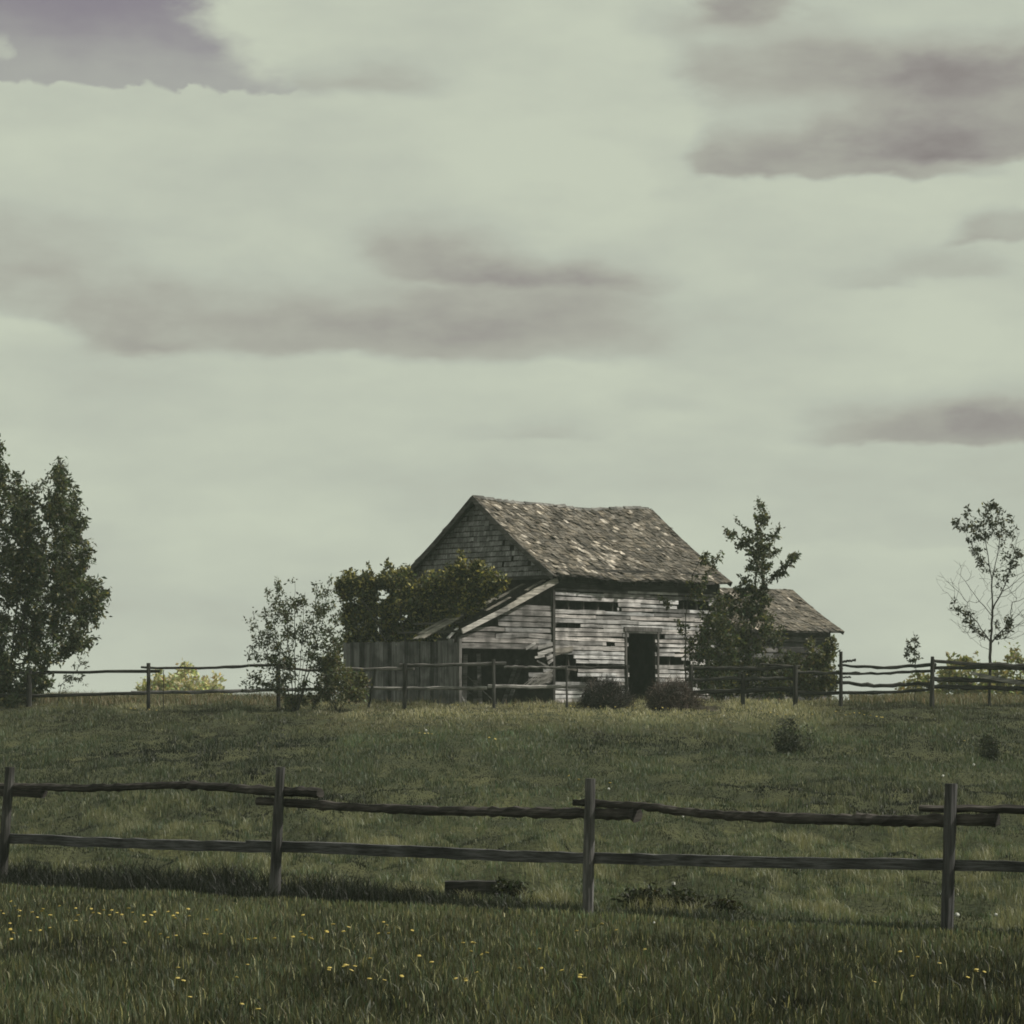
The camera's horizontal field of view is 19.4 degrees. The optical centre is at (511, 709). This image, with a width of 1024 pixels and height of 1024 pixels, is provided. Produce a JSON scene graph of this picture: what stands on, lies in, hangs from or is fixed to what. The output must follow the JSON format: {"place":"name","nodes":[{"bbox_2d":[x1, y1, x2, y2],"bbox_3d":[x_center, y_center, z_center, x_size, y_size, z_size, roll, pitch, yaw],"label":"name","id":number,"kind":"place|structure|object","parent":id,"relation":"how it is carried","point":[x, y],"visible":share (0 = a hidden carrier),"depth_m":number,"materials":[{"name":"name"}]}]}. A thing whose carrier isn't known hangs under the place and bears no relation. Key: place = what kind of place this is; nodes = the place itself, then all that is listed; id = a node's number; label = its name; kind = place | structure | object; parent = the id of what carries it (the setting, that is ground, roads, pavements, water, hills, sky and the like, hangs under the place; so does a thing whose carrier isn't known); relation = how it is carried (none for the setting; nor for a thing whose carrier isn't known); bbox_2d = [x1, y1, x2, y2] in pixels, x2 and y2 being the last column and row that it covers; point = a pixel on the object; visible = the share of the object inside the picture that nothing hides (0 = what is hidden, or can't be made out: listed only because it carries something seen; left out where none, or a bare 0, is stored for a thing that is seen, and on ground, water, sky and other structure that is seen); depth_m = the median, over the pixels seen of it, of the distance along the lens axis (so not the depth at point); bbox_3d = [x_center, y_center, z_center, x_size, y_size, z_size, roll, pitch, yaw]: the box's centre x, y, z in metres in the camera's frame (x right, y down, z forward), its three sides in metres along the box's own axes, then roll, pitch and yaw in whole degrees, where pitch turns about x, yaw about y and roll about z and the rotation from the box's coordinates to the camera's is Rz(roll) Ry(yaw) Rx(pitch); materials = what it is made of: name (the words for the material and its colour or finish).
{"place":"outdoors","nodes":[
{"label":"outdoors","id":0,"kind":"place"},
{"bbox_2d":[0,882,1023,1023],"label":"meadow grass","id":1,"kind":"structure","parent":0,"point":[212,977],"depth_m":22.46,"materials":[{"name":"green plant"}]},
{"bbox_2d":[0,697,1023,1023],"bbox_3d":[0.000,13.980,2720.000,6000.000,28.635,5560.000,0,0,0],"label":"ground","id":2,"kind":"structure","parent":0,"point":[868,843],"depth_m":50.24,"materials":[{"name":"green plant"}]},
{"bbox_2d":[0,433,112,707],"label":"broadleaf tree","id":3,"kind":"object","parent":2,"relation":"on","point":[62,598],"visible":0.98,"depth_m":81.40,"materials":[{"name":"green plant"}]},
{"bbox_2d":[57,656,89,704],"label":"sapling","id":4,"kind":"object","parent":2,"relation":"on","point":[69,677],"visible":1,"depth_m":81.30,"materials":[{"name":"green plant"}]},
{"bbox_2d":[134,669,188,696],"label":"distant shrub","id":5,"kind":"object","parent":2,"relation":"on","point":[157,683],"visible":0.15,"depth_m":127.70,"materials":[{"name":"green plant"}]},
{"bbox_2d":[163,670,163,708],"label":"wire stake","id":6,"kind":"object","parent":2,"relation":"on","point":[163,689],"visible":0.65,"depth_m":80.29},
{"bbox_2d":[166,658,212,694],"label":"distant shrub","id":7,"kind":"object","parent":2,"relation":"on","point":[183,678],"visible":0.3,"depth_m":134.80,"materials":[{"name":"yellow plant"}]},
{"bbox_2d":[199,670,232,696],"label":"distant shrub","id":8,"kind":"object","parent":2,"relation":"on","point":[216,685],"visible":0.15,"depth_m":139.98,"materials":[{"name":"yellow plant"}]},
{"bbox_2d":[239,573,351,710],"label":"tall shrub","id":9,"kind":"object","parent":2,"relation":"on","point":[287,662],"visible":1,"depth_m":79.46,"materials":[{"name":"green plant"}]},
{"bbox_2d":[0,659,628,709],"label":"pole fence","id":10,"kind":"object","parent":2,"relation":"on","point":[29,695],"visible":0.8,"depth_m":80.62,"materials":[{"name":"wood"}]},
{"bbox_2d":[280,644,372,710],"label":"shrub","id":11,"kind":"object","parent":2,"relation":"on","point":[355,695],"visible":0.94,"depth_m":79.57,"materials":[{"name":"green plant"}]},
{"bbox_2d":[333,548,512,654],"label":"overgrown bush","id":12,"kind":"object","parent":2,"relation":"on","point":[475,585],"visible":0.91,"depth_m":86.30,"materials":[{"name":"green plant"}]},
{"bbox_2d":[445,880,501,898],"bbox_3d":[-0.403,1.893,31.599,0.606,0.200,0.190,0,0,0],"label":"fallen log","id":13,"kind":"object","parent":2,"relation":"on","point":[481,886],"visible":0.6,"depth_m":31.52,"materials":[{"name":"wood"}]},
{"bbox_2d":[0,767,1023,931],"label":"rail fence","id":14,"kind":"object","parent":2,"relation":"on","point":[948,821],"visible":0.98,"depth_m":29.56,"materials":[{"name":"wood"}]},
{"bbox_2d":[488,876,536,899],"bbox_3d":[-0.006,1.889,31.410,0.531,0.321,0.317,0,0,0],"label":"weed clump","id":15,"kind":"object","parent":2,"relation":"on","point":[509,887],"visible":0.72,"depth_m":31.35,"materials":[{"name":"green plant"}]},
{"bbox_2d":[6,688,1023,705],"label":"dry grass","id":16,"kind":"structure","parent":2,"relation":"on","point":[269,699],"depth_m":84.53,"materials":[{"name":"green plant"}]},
{"bbox_2d":[343,495,732,703],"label":"abandoned barn","id":17,"kind":"structure","parent":2,"relation":"on","point":[587,586],"depth_m":87.85,"materials":[{"name":"grey wood"}]},
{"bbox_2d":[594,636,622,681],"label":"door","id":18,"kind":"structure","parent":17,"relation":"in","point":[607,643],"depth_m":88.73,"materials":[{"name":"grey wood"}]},
{"bbox_2d":[572,674,639,709],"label":"brush heap","id":19,"kind":"object","parent":2,"relation":"on","point":[609,694],"visible":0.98,"depth_m":79.19,"materials":[{"name":"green plant"}]},
{"bbox_2d":[610,878,667,907],"bbox_3d":[1.312,1.868,30.208,0.658,0.382,0.387,0,0,0],"label":"weed clump","id":20,"kind":"object","parent":2,"relation":"on","point":[646,891],"visible":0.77,"depth_m":30.14,"materials":[{"name":"green plant"}]},
{"bbox_2d":[643,676,706,710],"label":"brush heap","id":21,"kind":"object","parent":2,"relation":"on","point":[666,698],"visible":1,"depth_m":78.96,"materials":[{"name":"grey plant"}]},
{"bbox_2d":[653,885,707,911],"bbox_3d":[1.685,1.915,30.006,0.561,0.326,0.368,0,0,-16],"label":"weed clump","id":22,"kind":"object","parent":2,"relation":"on","point":[682,898],"visible":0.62,"depth_m":29.96,"materials":[{"name":"green plant"}]},
{"bbox_2d":[658,550,745,698],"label":"young tree","id":23,"kind":"object","parent":2,"relation":"on","point":[713,624],"visible":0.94,"depth_m":83.12,"materials":[{"name":"green plant"}]},
{"bbox_2d":[689,705,724,710],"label":"straw heap","id":24,"kind":"object","parent":2,"relation":"on","point":[705,707],"visible":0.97,"depth_m":78.92,"materials":[{"name":"beige plant"}]},
{"bbox_2d":[696,893,741,913],"bbox_3d":[2.039,1.934,29.605,0.470,0.261,0.299,0,0,0],"label":"weed clump","id":25,"kind":"object","parent":2,"relation":"on","point":[721,903],"visible":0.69,"depth_m":29.57,"materials":[{"name":"green plant"}]},
{"bbox_2d":[693,497,801,700],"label":"evergreen tree","id":26,"kind":"object","parent":2,"relation":"on","point":[751,608],"visible":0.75,"depth_m":86.76,"materials":[{"name":"green plant"}]},
{"bbox_2d":[720,569,844,700],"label":"shed","id":27,"kind":"structure","parent":2,"relation":"on","point":[799,618],"depth_m":94.94,"materials":[{"name":"grey wood"}]},
{"bbox_2d":[770,718,816,752],"bbox_3d":[5.943,0.567,63.476,1.017,0.836,0.721,0,0,0],"label":"hillside bush","id":28,"kind":"object","parent":2,"relation":"on","point":[785,747],"visible":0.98,"depth_m":63.44,"materials":[{"name":"green plant"}]},
{"bbox_2d":[781,634,839,699],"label":"wall vine","id":29,"kind":"object","parent":2,"relation":"on","point":[822,659],"depth_m":93.45,"materials":[{"name":"green plant"}]},
{"bbox_2d":[685,651,1023,706],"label":"log fence","id":30,"kind":"object","parent":2,"relation":"on","point":[931,686],"visible":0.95,"depth_m":80.98,"materials":[{"name":"grey wood"}]},
{"bbox_2d":[971,672,1023,684],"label":"leaning board","id":31,"kind":"object","parent":30,"relation":"on","point":[1001,679],"visible":1,"depth_m":80.40,"materials":[{"name":"grey wood"}]},
{"bbox_2d":[903,632,923,700],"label":"sapling","id":32,"kind":"object","parent":2,"relation":"on","point":[912,650],"visible":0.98,"depth_m":82.99,"materials":[{"name":"green plant"}]},
{"bbox_2d":[895,673,940,694],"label":"distant shrub","id":33,"kind":"object","parent":2,"relation":"on","point":[922,677],"visible":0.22,"depth_m":119.84,"materials":[{"name":"green plant"}]},
{"bbox_2d":[935,650,995,695],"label":"distant shrub","id":34,"kind":"object","parent":2,"relation":"on","point":[948,672],"visible":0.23,"depth_m":117.79,"materials":[{"name":"green plant"}]},
{"bbox_2d":[936,499,1023,705],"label":"sparse tree","id":35,"kind":"object","parent":2,"relation":"on","point":[985,535],"visible":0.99,"depth_m":81.58,"materials":[{"name":"green plant"}]},
{"bbox_2d":[976,728,1006,760],"bbox_3d":[9.897,0.743,62.004,0.646,0.760,0.445,0,0,0],"label":"hillside bush","id":36,"kind":"object","parent":2,"relation":"on","point":[991,752],"visible":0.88,"depth_m":61.96,"materials":[{"name":"green plant"}]},
{"bbox_2d":[987,642,1023,696],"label":"distant shrub","id":37,"kind":"object","parent":2,"relation":"on","point":[1013,657],"visible":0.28,"depth_m":119.72,"materials":[{"name":"green plant"}]},
{"bbox_2d":[0,856,1023,938],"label":"rank grass","id":38,"kind":"structure","parent":0,"point":[218,884],"depth_m":31.44,"materials":[{"name":"green plant"}]},
{"bbox_2d":[0,0,1023,700],"label":"sky","id":39,"kind":"structure","parent":0,"point":[287,287],"materials":[{"name":"grey"}]}
]}

